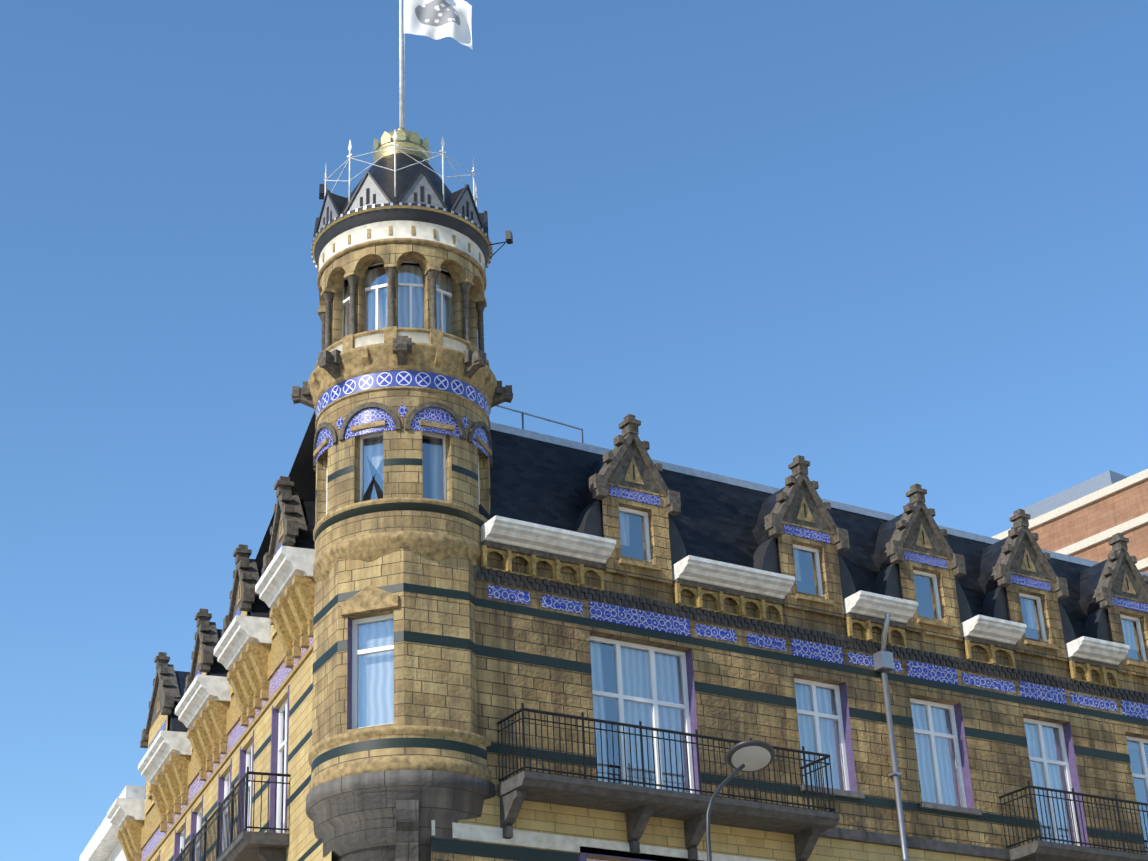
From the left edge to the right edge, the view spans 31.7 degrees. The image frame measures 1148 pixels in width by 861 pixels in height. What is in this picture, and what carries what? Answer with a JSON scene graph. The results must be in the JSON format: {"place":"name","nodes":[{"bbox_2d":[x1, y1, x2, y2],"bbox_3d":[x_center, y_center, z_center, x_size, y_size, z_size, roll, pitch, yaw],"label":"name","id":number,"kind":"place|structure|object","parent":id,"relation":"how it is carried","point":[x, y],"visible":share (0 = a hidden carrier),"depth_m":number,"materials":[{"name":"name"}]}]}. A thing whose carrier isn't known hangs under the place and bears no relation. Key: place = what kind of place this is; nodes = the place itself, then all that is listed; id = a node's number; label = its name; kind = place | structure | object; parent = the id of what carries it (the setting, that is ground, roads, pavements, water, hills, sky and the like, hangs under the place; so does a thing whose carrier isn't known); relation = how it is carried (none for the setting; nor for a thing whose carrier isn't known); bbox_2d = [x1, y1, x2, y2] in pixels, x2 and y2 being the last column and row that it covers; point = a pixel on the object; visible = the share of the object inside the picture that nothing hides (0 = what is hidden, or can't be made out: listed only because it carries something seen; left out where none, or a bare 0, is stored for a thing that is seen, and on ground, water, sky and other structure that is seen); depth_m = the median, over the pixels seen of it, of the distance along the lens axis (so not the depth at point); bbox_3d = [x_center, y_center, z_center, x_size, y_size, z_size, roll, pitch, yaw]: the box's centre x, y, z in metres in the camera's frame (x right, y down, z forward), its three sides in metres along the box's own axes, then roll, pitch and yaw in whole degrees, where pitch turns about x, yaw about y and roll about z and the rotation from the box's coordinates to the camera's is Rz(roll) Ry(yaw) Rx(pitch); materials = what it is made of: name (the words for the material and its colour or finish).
{"place":"outdoors","nodes":[
{"label":"outdoors","id":0,"kind":"place"},
{"bbox_2d":[291,0,512,860],"bbox_3d":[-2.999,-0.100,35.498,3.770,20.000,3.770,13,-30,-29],"label":"tower","id":1,"kind":"structure","parent":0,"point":[404,384],"depth_m":33.60,"materials":[{"name":"brick"}]},
{"bbox_2d":[403,0,471,48],"bbox_3d":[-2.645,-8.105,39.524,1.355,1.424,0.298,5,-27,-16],"label":"flag","id":2,"kind":"object","parent":1,"relation":"attached to","point":[436,19],"visible":1,"depth_m":39.52,"materials":[{"name":"fabric"}]},
{"bbox_2d":[0,0,1147,860],"label":"sky","id":3,"kind":"structure","parent":0,"point":[889,246],"materials":[{"name":"blue"}]},
{"label":"ground","id":4,"kind":"structure","parent":0,"visible":0},
{"bbox_2d":[107,546,331,860],"bbox_3d":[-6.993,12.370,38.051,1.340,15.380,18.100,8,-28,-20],"label":"facade","id":5,"kind":"structure","parent":4,"relation":"on","point":[259,719],"depth_m":37.64,"materials":[{"name":"brick"}]},
{"bbox_2d":[79,469,1147,860],"bbox_3d":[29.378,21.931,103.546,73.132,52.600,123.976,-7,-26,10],"label":"neighbouring buildings","id":6,"kind":"structure","parent":4,"relation":"on","point":[1089,519],"depth_m":119.51,"materials":[{"name":"brick"}]},
{"bbox_2d":[706,740,774,860],"bbox_3d":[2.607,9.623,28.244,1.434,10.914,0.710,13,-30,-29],"label":"street lamp","id":7,"kind":"object","parent":4,"relation":"on","point":[750,755],"visible":1,"depth_m":30.58,"materials":[{"name":"grey metal"}]},
{"bbox_2d":[431,515,1147,860],"bbox_3d":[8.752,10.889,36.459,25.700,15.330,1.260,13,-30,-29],"label":"facade","id":8,"kind":"structure","parent":4,"relation":"on","point":[944,744],"depth_m":35.91,"materials":[{"name":"stone"}]},
{"bbox_2d":[174,703,1147,860],"bbox_3d":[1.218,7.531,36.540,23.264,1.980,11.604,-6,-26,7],"label":"balconies","id":9,"kind":"structure","parent":8,"relation":"attached to","point":[638,805],"depth_m":33.79,"materials":[{"name":"metal"}]},
{"bbox_2d":[256,405,1147,742],"bbox_3d":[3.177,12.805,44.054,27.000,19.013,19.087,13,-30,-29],"label":"mansard roof","id":10,"kind":"structure","parent":8,"relation":"on","point":[538,477],"depth_m":37.77,"materials":[{"name":"tile"}]},
{"bbox_2d":[140,476,314,815],"bbox_3d":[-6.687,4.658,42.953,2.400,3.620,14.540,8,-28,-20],"label":"dormers","id":11,"kind":"object","parent":10,"relation":"attached to","point":[294,522],"visible":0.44,"depth_m":40.73,"materials":[{"name":"stone"}]},
{"bbox_2d":[576,414,1147,676],"bbox_3d":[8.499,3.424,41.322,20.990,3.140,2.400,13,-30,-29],"label":"dormers","id":12,"kind":"object","parent":10,"relation":"attached to","point":[626,489],"visible":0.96,"depth_m":38.80,"materials":[{"name":"stone"}]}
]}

